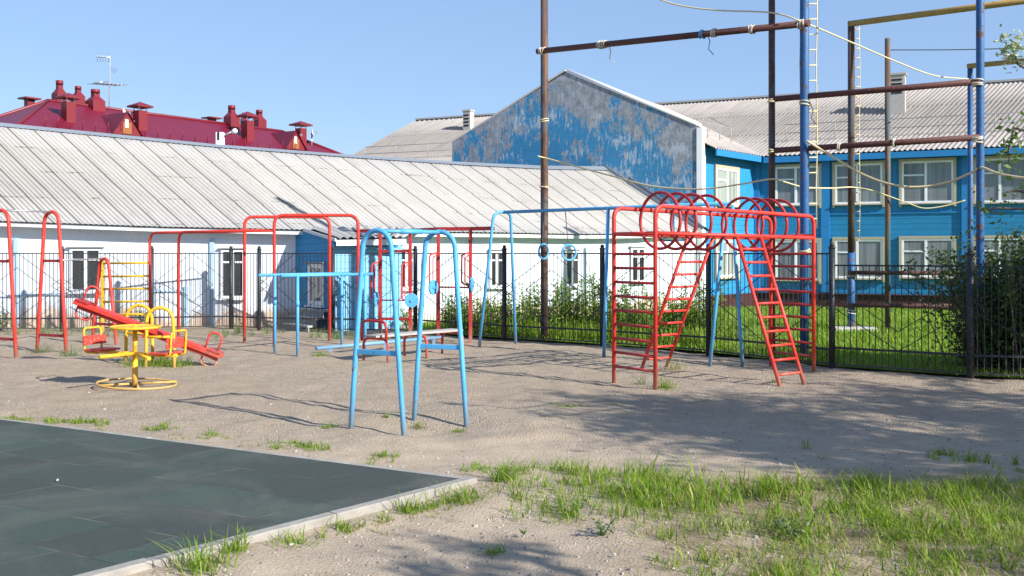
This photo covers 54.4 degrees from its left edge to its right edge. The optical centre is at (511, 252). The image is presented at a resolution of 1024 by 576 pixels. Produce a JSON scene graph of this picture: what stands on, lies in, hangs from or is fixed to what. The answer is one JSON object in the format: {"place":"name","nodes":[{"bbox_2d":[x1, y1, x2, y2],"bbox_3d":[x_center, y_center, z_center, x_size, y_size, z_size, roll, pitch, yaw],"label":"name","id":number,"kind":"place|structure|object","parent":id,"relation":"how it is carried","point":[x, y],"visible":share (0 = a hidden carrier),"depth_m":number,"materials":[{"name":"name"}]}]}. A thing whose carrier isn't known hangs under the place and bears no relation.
{"place":"outdoors","nodes":[
{"label":"outdoors","id":0,"kind":"place"},
{"bbox_2d":[0,80,342,153],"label":"red roof house","id":1,"kind":"structure","parent":0,"point":[77,111],"depth_m":51.19,"materials":[{"name":"metal"}]},
{"bbox_2d":[91,52,127,106],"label":"antenna","id":2,"kind":"object","parent":1,"relation":"on","point":[101,83],"visible":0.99,"depth_m":53.98,"materials":[{"name":"metal"}]},
{"bbox_2d":[311,128,317,145],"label":"satellite dish","id":3,"kind":"object","parent":1,"relation":"attached to","point":[312,135],"visible":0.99,"depth_m":60.62,"materials":[{"name":"metal"}]},
{"bbox_2d":[4,320,416,341],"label":"grass","id":4,"kind":"structure","parent":0,"point":[337,335],"depth_m":19.16,"materials":[{"name":"green plant"}]},
{"bbox_2d":[0,420,459,575],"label":"rubber paving","id":5,"kind":"structure","parent":0,"point":[106,500],"depth_m":6.51,"materials":[{"name":"rubber"}]},
{"bbox_2d":[216,489,462,563],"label":"grass","id":6,"kind":"structure","parent":0,"point":[433,505],"depth_m":6.14,"materials":[{"name":"green plant"}]},
{"bbox_2d":[0,325,1023,575],"bbox_3d":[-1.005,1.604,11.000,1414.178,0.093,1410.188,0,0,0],"label":"ground","id":7,"kind":"structure","parent":0,"point":[240,385],"depth_m":9.19,"materials":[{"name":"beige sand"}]},
{"bbox_2d":[0,302,11,330],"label":"shrub","id":8,"kind":"object","parent":7,"relation":"on","point":[4,322],"visible":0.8,"depth_m":20.50,"materials":[{"name":"green plant"}]},
{"bbox_2d":[27,341,59,353],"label":"grass tuft","id":9,"kind":"object","parent":7,"relation":"on","point":[45,350],"visible":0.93,"depth_m":16.05,"materials":[{"name":"green plant"}]},
{"bbox_2d":[0,208,117,357],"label":"arch frame","id":10,"kind":"object","parent":7,"relation":"on","point":[60,260],"visible":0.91,"depth_m":15.92,"materials":[{"name":"red paint"}]},
{"bbox_2d":[56,344,82,356],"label":"grass tuft","id":11,"kind":"object","parent":7,"relation":"on","point":[70,353],"visible":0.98,"depth_m":15.54,"materials":[{"name":"green plant"}]},
{"bbox_2d":[83,324,186,389],"bbox_3d":[-4.478,1.230,11.871,0.959,0.740,1.345,0,0,-38],"label":"carousel","id":12,"kind":"object","parent":7,"relation":"on","point":[112,352],"visible":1,"depth_m":11.82,"materials":[{"name":"yellow paint"}]},
{"bbox_2d":[116,310,154,324],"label":"shrub","id":13,"kind":"object","parent":7,"relation":"on","point":[138,316],"visible":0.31,"depth_m":20.80,"materials":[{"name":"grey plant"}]},
{"bbox_2d":[73,285,223,367],"bbox_3d":[-5.200,1.099,14.275,2.128,1.264,0.700,0,0,0],"label":"seesaw","id":14,"kind":"object","parent":7,"relation":"on","point":[93,308],"visible":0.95,"depth_m":14.22,"materials":[{"name":"red paint"}]},
{"bbox_2d":[107,349,193,368],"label":"grass tuft","id":15,"kind":"object","parent":7,"relation":"on","point":[161,362],"visible":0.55,"depth_m":14.11,"materials":[{"name":"green plant"}]},
{"bbox_2d":[150,356,204,369],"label":"grass tuft","id":16,"kind":"object","parent":7,"relation":"on","point":[181,364],"visible":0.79,"depth_m":14.13,"materials":[{"name":"green plant"}]},
{"bbox_2d":[145,525,246,575],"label":"grass tuft","id":17,"kind":"object","parent":7,"relation":"on","point":[196,564],"visible":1,"depth_m":5.05,"materials":[{"name":"green plant"}]},
{"bbox_2d":[216,128,237,144],"bbox_3d":[-8.871,-1.138,30.990,0.652,5.476,0.240,0,0,0],"label":"street lamp","id":18,"kind":"object","parent":7,"relation":"on","point":[220,138],"visible":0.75,"depth_m":30.89,"materials":[{"name":"white metal"}]},
{"bbox_2d":[101,214,359,342],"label":"exercise bars","id":19,"kind":"object","parent":7,"relation":"on","point":[244,230],"visible":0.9,"depth_m":17.93,"materials":[{"name":"red paint"}]},
{"bbox_2d":[0,418,476,575],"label":"kerb","id":20,"kind":"structure","parent":7,"relation":"on","point":[264,534],"depth_m":5.90,"materials":[{"name":"concrete"}]},
{"bbox_2d":[210,521,267,554],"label":"grass tuft","id":21,"kind":"object","parent":7,"relation":"on","point":[238,543],"visible":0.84,"depth_m":5.33,"materials":[{"name":"green plant"}]},
{"bbox_2d":[0,414,529,474],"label":"grass","id":22,"kind":"structure","parent":7,"relation":"on","point":[306,445],"depth_m":8.53,"materials":[{"name":"green plant"}]},
{"bbox_2d":[32,421,515,535],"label":"dry grass","id":23,"kind":"structure","parent":7,"relation":"on","point":[380,520],"depth_m":6.22,"materials":[{"name":"green plant"}]},
{"bbox_2d":[267,524,319,549],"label":"grass tuft","id":24,"kind":"object","parent":7,"relation":"on","point":[290,538],"visible":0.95,"depth_m":5.52,"materials":[{"name":"green plant"}]},
{"bbox_2d":[257,272,372,356],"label":"parallel bars","id":25,"kind":"object","parent":7,"relation":"on","point":[320,274],"visible":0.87,"depth_m":15.73,"materials":[{"name":"metal"}]},
{"bbox_2d":[309,349,330,356],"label":"grass tuft","id":26,"kind":"object","parent":7,"relation":"on","point":[318,354],"visible":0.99,"depth_m":15.25,"materials":[{"name":"green plant"}]},
{"bbox_2d":[318,420,336,429],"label":"grass tuft","id":27,"kind":"object","parent":7,"relation":"on","point":[332,425],"visible":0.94,"depth_m":9.15,"materials":[{"name":"green plant"}]},
{"bbox_2d":[323,514,358,535],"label":"grass tuft","id":28,"kind":"object","parent":7,"relation":"on","point":[343,527],"visible":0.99,"depth_m":5.79,"materials":[{"name":"green plant"}]},
{"bbox_2d":[0,123,708,331],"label":"white building","id":29,"kind":"structure","parent":7,"relation":"on","point":[98,192],"depth_m":22.73,"materials":[{"name":"white paint"}]},
{"bbox_2d":[65,246,104,293],"bbox_3d":[-9.103,0.366,21.225,0.788,1.004,0.123,0,0,-3],"label":"window","id":30,"kind":"structure","parent":29,"relation":"in","point":[73,249],"depth_m":21.24,"materials":[{"name":"white paint"}]},
{"bbox_2d":[218,248,246,299],"bbox_3d":[-6.017,0.450,21.430,0.601,1.126,0.132,0,0,-5],"label":"window","id":31,"kind":"structure","parent":29,"relation":"in","point":[224,257],"depth_m":21.45,"materials":[{"name":"white paint"}]},
{"bbox_2d":[304,262,324,307],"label":"window","id":32,"kind":"structure","parent":29,"relation":"in","point":[316,291],"depth_m":20.89,"materials":[{"name":"white paint"}]},
{"bbox_2d":[305,307,327,329],"bbox_3d":[-4.092,1.415,20.884,0.016,0.560,0.948,0,0,-41],"label":"door panel","id":33,"kind":"structure","parent":29,"relation":"in","point":[318,321],"depth_m":20.70,"materials":[{"name":"blue paint"}]},
{"bbox_2d":[402,248,412,290],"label":"window","id":34,"kind":"structure","parent":29,"relation":"in","point":[404,256],"depth_m":22.24,"materials":[{"name":"white paint"}]},
{"bbox_2d":[489,249,501,288],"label":"window","id":35,"kind":"structure","parent":29,"relation":"in","point":[493,256],"depth_m":23.23,"materials":[{"name":"white paint"}]},
{"bbox_2d":[564,249,581,287],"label":"window","id":36,"kind":"structure","parent":29,"relation":"in","point":[567,255],"depth_m":24.39,"materials":[{"name":"white paint"}]},
{"bbox_2d":[629,246,647,281],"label":"window","id":37,"kind":"structure","parent":29,"relation":"in","point":[633,250],"depth_m":25.53,"materials":[{"name":"white paint"}]},
{"bbox_2d":[315,336,440,351],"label":"balance beam","id":38,"kind":"structure","parent":7,"relation":"on","point":[331,347],"depth_m":16.41,"materials":[{"name":"metal"}]},
{"bbox_2d":[56,470,724,559],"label":"litter","id":39,"kind":"object","parent":7,"relation":"on","point":[290,544],"visible":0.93,"depth_m":5.39,"materials":[{"name":"paper"}]},
{"bbox_2d":[348,228,468,435],"bbox_3d":[-0.945,0.754,9.171,0.626,1.955,0.971,0,0,42],"label":"arch frame","id":40,"kind":"object","parent":7,"relation":"on","point":[388,237],"visible":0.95,"depth_m":9.00,"materials":[{"name":"blue metal"}]},
{"bbox_2d":[390,490,429,514],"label":"grass tuft","id":41,"kind":"object","parent":7,"relation":"on","point":[416,508],"visible":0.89,"depth_m":6.19,"materials":[{"name":"green plant"}]},
{"bbox_2d":[360,319,463,361],"bbox_3d":[-1.474,1.314,15.200,0.539,0.672,1.733,0,0,44],"label":"bench","id":42,"kind":"object","parent":7,"relation":"on","point":[386,334],"visible":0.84,"depth_m":14.82,"materials":[{"name":"red paint"}]},
{"bbox_2d":[0,242,835,367],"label":"metal fence","id":43,"kind":"object","parent":7,"relation":"on","point":[504,294],"visible":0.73,"depth_m":18.42,"materials":[{"name":"metal"}]},
{"bbox_2d":[410,419,429,429],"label":"grass tuft","id":44,"kind":"object","parent":7,"relation":"on","point":[419,425],"visible":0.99,"depth_m":9.27,"materials":[{"name":"plant"}]},
{"bbox_2d":[360,226,494,342],"bbox_3d":[-1.747,0.594,18.517,0.714,2.112,3.446,0,0,-44],"label":"exercise rack","id":45,"kind":"object","parent":7,"relation":"on","point":[411,300],"visible":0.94,"depth_m":19.02,"materials":[{"name":"metal"}]},
{"bbox_2d":[445,426,467,433],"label":"grass tuft","id":46,"kind":"object","parent":7,"relation":"on","point":[457,430],"visible":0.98,"depth_m":9.08,"materials":[{"name":"green plant"}]},
{"bbox_2d":[422,479,497,507],"bbox_3d":[-0.326,1.550,6.426,0.560,0.151,0.458,0,0,0],"label":"grass tuft","id":47,"kind":"object","parent":7,"relation":"on","point":[465,493],"visible":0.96,"depth_m":6.42,"materials":[{"name":"green plant"}]},
{"bbox_2d":[482,540,505,556],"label":"grass tuft","id":48,"kind":"object","parent":7,"relation":"on","point":[489,552],"visible":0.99,"depth_m":5.33,"materials":[{"name":"green plant"}]},
{"bbox_2d":[473,454,527,482],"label":"grass tuft","id":49,"kind":"object","parent":7,"relation":"on","point":[505,477],"visible":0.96,"depth_m":6.96,"materials":[{"name":"green plant"}]},
{"bbox_2d":[556,502,581,513],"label":"weed","id":50,"kind":"object","parent":7,"relation":"on","point":[576,507],"visible":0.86,"depth_m":6.01,"materials":[{"name":"green plant"}]},
{"bbox_2d":[553,403,585,406],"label":"grass tuft","id":51,"kind":"object","parent":7,"relation":"on","point":[567,405],"visible":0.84,"depth_m":10.51,"materials":[{"name":"green plant"}]},
{"bbox_2d":[572,500,587,507],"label":"weed","id":52,"kind":"object","parent":7,"relation":"on","point":[584,504],"visible":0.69,"depth_m":6.13,"materials":[{"name":"green plant"}]},
{"bbox_2d":[592,515,621,535],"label":"weed","id":53,"kind":"object","parent":7,"relation":"on","point":[602,531],"visible":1,"depth_m":5.62,"materials":[{"name":"green plant"}]},
{"bbox_2d":[478,201,743,366],"bbox_3d":[1.474,0.459,15.704,4.883,2.390,0.771,0,0,42],"label":"swing frame","id":54,"kind":"object","parent":7,"relation":"on","point":[606,208],"visible":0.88,"depth_m":15.43,"materials":[{"name":"metal"}]},
{"bbox_2d":[538,212,548,259],"bbox_3d":[0.524,-0.290,16.551,0.040,0.821,0.284,0,0,41],"label":"gym ring","id":55,"kind":"object","parent":54,"relation":"hanging from","point":[546,245],"visible":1,"depth_m":16.54,"materials":[{"name":"blue metal"}]},
{"bbox_2d":[561,212,576,260],"bbox_3d":[0.926,-0.282,16.229,0.284,0.837,0.045,0,0,-20],"label":"gym ring","id":56,"kind":"object","parent":54,"relation":"hanging from","point":[562,249],"visible":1,"depth_m":16.22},
{"bbox_2d":[662,214,684,241],"bbox_3d":[2.393,-0.434,14.767,0.453,0.532,0.044,0,0,39],"label":"trapeze hanger","id":57,"kind":"object","parent":54,"relation":"hanging from","point":[674,231],"visible":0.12,"depth_m":14.75,"materials":[{"name":"metal"}]},
{"bbox_2d":[631,375,650,384],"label":"grass tuft","id":58,"kind":"object","parent":7,"relation":"on","point":[644,382],"visible":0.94,"depth_m":12.15,"materials":[{"name":"green plant"}]},
{"bbox_2d":[651,372,680,390],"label":"grass tuft","id":59,"kind":"object","parent":7,"relation":"on","point":[665,385],"visible":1,"depth_m":11.69,"materials":[{"name":"green plant"}]},
{"bbox_2d":[651,358,694,370],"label":"grass tuft","id":60,"kind":"object","parent":7,"relation":"on","point":[672,366],"visible":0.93,"depth_m":13.60,"materials":[{"name":"green plant"}]},
{"bbox_2d":[353,69,1023,310],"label":"blue building","id":61,"kind":"structure","parent":7,"relation":"on","point":[708,143],"depth_m":28.49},
{"bbox_2d":[714,164,739,207],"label":"window","id":62,"kind":"structure","parent":61,"relation":"in","point":[724,175],"depth_m":28.16,"materials":[{"name":"white paint"}]},
{"bbox_2d":[714,239,739,280],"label":"window","id":63,"kind":"structure","parent":61,"relation":"in","point":[726,249],"depth_m":28.16,"materials":[{"name":"white paint"}]},
{"bbox_2d":[775,163,820,208],"bbox_3d":[8.315,-1.942,29.028,1.300,1.292,0.617,0,0,3],"label":"window","id":64,"kind":"structure","parent":61,"relation":"in","point":[790,173],"depth_m":29.08,"materials":[{"name":"white paint"}]},
{"bbox_2d":[775,238,820,283],"bbox_3d":[8.315,0.232,29.028,1.300,1.321,0.617,0,0,3],"label":"window","id":65,"kind":"structure","parent":61,"relation":"in","point":[795,248],"depth_m":29.09,"materials":[{"name":"white paint"}]},
{"bbox_2d":[832,160,884,207],"bbox_3d":[9.858,-1.945,28.307,1.339,1.311,0.636,0,0,3],"label":"window","id":66,"kind":"structure","parent":61,"relation":"in","point":[876,169],"depth_m":28.28,"materials":[{"name":"white paint"}]},
{"bbox_2d":[832,237,884,281],"bbox_3d":[9.858,0.190,28.307,1.339,1.274,0.636,0,0,3],"label":"window","id":67,"kind":"structure","parent":61,"relation":"in","point":[869,250],"depth_m":28.28,"materials":[{"name":"white paint"}]},
{"bbox_2d":[899,157,955,206],"bbox_3d":[11.498,-1.947,27.542,1.381,1.335,0.656,0,0,3],"label":"window","id":68,"kind":"structure","parent":61,"relation":"in","point":[923,171],"depth_m":27.55,"materials":[{"name":"white paint"}]},
{"bbox_2d":[899,236,955,280],"bbox_3d":[11.498,0.158,27.542,1.381,1.245,0.656,0,0,3],"label":"window","id":69,"kind":"structure","parent":61,"relation":"in","point":[917,244],"depth_m":27.61,"materials":[{"name":"white paint"}]},
{"bbox_2d":[973,155,1023,206],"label":"window","id":70,"kind":"structure","parent":61,"relation":"in","point":[990,179],"depth_m":26.78,"materials":[{"name":"white paint"}]},
{"bbox_2d":[973,235,1023,274],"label":"window","id":71,"kind":"structure","parent":61,"relation":"in","point":[988,239],"depth_m":26.85,"materials":[{"name":"white paint"}]},
{"bbox_2d":[612,191,815,389],"bbox_3d":[2.655,0.445,12.826,2.856,2.409,2.405,0,0,0],"label":"climbing frame","id":72,"kind":"object","parent":7,"relation":"on","point":[656,234],"visible":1,"depth_m":12.51,"materials":[{"name":"red paint"}]},
{"bbox_2d":[489,454,1023,575],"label":"grass","id":73,"kind":"structure","parent":7,"relation":"on","point":[644,505],"depth_m":6.08,"materials":[{"name":"green plant"}]},
{"bbox_2d":[772,514,812,540],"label":"weed","id":74,"kind":"object","parent":7,"relation":"on","point":[786,525],"visible":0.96,"depth_m":5.53,"materials":[{"name":"green plant"}]},
{"bbox_2d":[599,472,1023,575],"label":"dry grass","id":75,"kind":"structure","parent":7,"relation":"on","point":[941,540],"depth_m":5.54,"materials":[{"name":"green plant"}]},
{"bbox_2d":[834,248,1023,378],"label":"metal fence","id":76,"kind":"object","parent":7,"relation":"on","point":[970,312],"visible":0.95,"depth_m":12.82,"materials":[{"name":"metal"}]},
{"bbox_2d":[972,24,1023,234],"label":"tree","id":77,"kind":"object","parent":7,"relation":"on","point":[1014,56],"visible":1,"depth_m":7.20,"materials":[{"name":"green plant"}]},
{"bbox_2d":[0,0,1023,154],"label":"sky","id":78,"kind":"structure","parent":0,"point":[359,72],"materials":[{"name":"blue"}]},
{"bbox_2d":[563,462,620,483],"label":"grass","id":79,"kind":"structure","parent":0,"point":[594,472],"depth_m":7.03,"materials":[{"name":"green plant"}]},
{"bbox_2d":[403,304,1023,377],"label":"lawn","id":80,"kind":"structure","parent":0,"point":[809,335],"depth_m":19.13,"materials":[{"name":"plant"}]},
{"bbox_2d":[399,308,412,328],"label":"shrub","id":81,"kind":"object","parent":80,"relation":"on","point":[405,316],"visible":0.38,"depth_m":20.87,"materials":[{"name":"green plant"}]},
{"bbox_2d":[440,292,489,328],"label":"shrub","id":82,"kind":"object","parent":80,"relation":"on","point":[454,317],"visible":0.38,"depth_m":19.78,"materials":[{"name":"green plant"}]},
{"bbox_2d":[463,293,510,332],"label":"shrub","id":83,"kind":"object","parent":80,"relation":"on","point":[493,314],"visible":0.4,"depth_m":19.32,"materials":[{"name":"green plant"}]},
{"bbox_2d":[475,279,559,333],"bbox_3d":[0.081,1.058,19.111,1.788,1.102,1.091,0,0,0],"label":"shrub","id":84,"kind":"object","parent":80,"relation":"on","point":[519,313],"visible":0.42,"depth_m":19.02,"materials":[{"name":"green plant"}]},
{"bbox_2d":[527,277,599,331],"bbox_3d":[1.017,1.027,19.017,1.480,1.160,1.330,0,0,-31],"label":"shrub","id":85,"kind":"object","parent":80,"relation":"on","point":[559,306],"visible":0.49,"depth_m":18.89,"materials":[{"name":"green plant"}]},
{"bbox_2d":[564,273,628,329],"bbox_3d":[1.598,0.988,18.633,1.327,1.236,1.152,0,0,0],"label":"shrub","id":86,"kind":"object","parent":80,"relation":"on","point":[594,303],"visible":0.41,"depth_m":18.54,"materials":[{"name":"green plant"}]},
{"bbox_2d":[598,284,666,336],"bbox_3d":[2.237,1.089,18.298,1.386,1.035,1.205,0,0,0],"label":"shrub","id":87,"kind":"object","parent":80,"relation":"on","point":[623,316],"visible":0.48,"depth_m":18.06,"materials":[{"name":"green plant"}]},
{"bbox_2d":[633,288,711,339],"bbox_3d":[2.876,1.082,17.665,1.468,1.063,0.990,0,0,0],"label":"shrub","id":88,"kind":"object","parent":80,"relation":"on","point":[669,314],"visible":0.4,"depth_m":17.56,"materials":[{"name":"green plant"}]},
{"bbox_2d":[667,278,735,341],"bbox_3d":[3.247,1.014,17.516,1.240,1.183,1.102,0,0,0],"label":"shrub","id":89,"kind":"object","parent":80,"relation":"on","point":[701,316],"visible":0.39,"depth_m":17.31,"materials":[{"name":"green plant"}]},
{"bbox_2d":[718,313,755,339],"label":"shrub","id":90,"kind":"object","parent":80,"relation":"on","point":[734,323],"visible":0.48,"depth_m":17.68,"materials":[{"name":"green plant"}]},
{"bbox_2d":[536,0,983,364],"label":"pipe gantry","id":91,"kind":"object","parent":80,"relation":"on","point":[803,97],"visible":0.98,"depth_m":14.56,"materials":[{"name":"metal"}]},
{"bbox_2d":[537,156,964,208],"bbox_3d":[4.690,-1.310,18.752,7.327,0.880,4.606,0,0,-43],"label":"rope","id":92,"kind":"object","parent":91,"relation":"attached to","point":[742,184],"visible":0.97,"depth_m":16.97,"materials":[{"name":"beige fabric"}]},
{"bbox_2d":[799,0,817,227],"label":"rope ladder","id":93,"kind":"object","parent":91,"relation":"hanging from","point":[815,65],"visible":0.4,"depth_m":14.94,"materials":[{"name":"beige fabric"}]},
{"bbox_2d":[660,0,968,78],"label":"rope","id":94,"kind":"object","parent":91,"relation":"attached to","point":[814,27],"visible":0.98,"depth_m":15.80,"materials":[{"name":"beige fabric"}]},
{"bbox_2d":[806,140,1023,187],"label":"rope","id":95,"kind":"object","parent":91,"relation":"attached to","point":[903,186],"visible":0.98,"depth_m":13.83,"materials":[{"name":"beige fabric"}]},
{"bbox_2d":[835,326,874,331],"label":"concrete slab","id":96,"kind":"structure","parent":80,"relation":"on","point":[858,327],"depth_m":19.86,"materials":[{"name":"white concrete"}]},
{"bbox_2d":[885,38,890,328],"bbox_3d":[7.585,-1.314,20.100,0.112,6.029,0.112,0,0,0],"label":"pole","id":97,"kind":"object","parent":80,"relation":"on","point":[887,155],"visible":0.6,"depth_m":20.06,"materials":[{"name":"metal"}]},
{"bbox_2d":[891,48,1016,49],"bbox_3d":[8.914,-3.998,19.526,2.872,0.216,0.074,0,0,25],"label":"cable","id":98,"kind":"object","parent":97,"relation":"attached to","point":[944,49],"visible":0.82,"depth_m":19.72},
{"bbox_2d":[846,0,1023,326],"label":"pipe gantry","id":99,"kind":"object","parent":80,"relation":"on","point":[852,24],"visible":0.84,"depth_m":19.79,"materials":[{"name":"metal"}]},
{"bbox_2d":[855,26,859,240],"bbox_3d":[7.030,-2.446,20.300,0.148,4.425,0.018,0,0,0],"label":"rope ladder","id":100,"kind":"object","parent":99,"relation":"hanging from","point":[858,134],"visible":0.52,"depth_m":20.29,"materials":[{"name":"beige fabric"}]},
{"bbox_2d":[902,219,1023,376],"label":"bush","id":101,"kind":"object","parent":80,"relation":"on","point":[1014,323],"visible":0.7,"depth_m":13.13,"materials":[{"name":"green plant"}]},
{"bbox_2d":[948,318,993,368],"bbox_3d":[6.146,1.230,13.385,0.621,0.753,0.773,0,0,0],"label":"bush","id":102,"kind":"object","parent":80,"relation":"on","point":[960,349],"visible":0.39,"depth_m":13.29,"materials":[{"name":"green plant"}]},
{"bbox_2d":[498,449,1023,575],"bbox_3d":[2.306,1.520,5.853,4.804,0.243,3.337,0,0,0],"label":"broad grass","id":103,"kind":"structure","parent":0,"point":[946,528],"depth_m":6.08,"materials":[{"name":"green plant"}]},
{"bbox_2d":[802,439,1023,472],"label":"grass","id":104,"kind":"structure","parent":0,"point":[965,460],"depth_m":7.64,"materials":[{"name":"green plant"}]}
]}

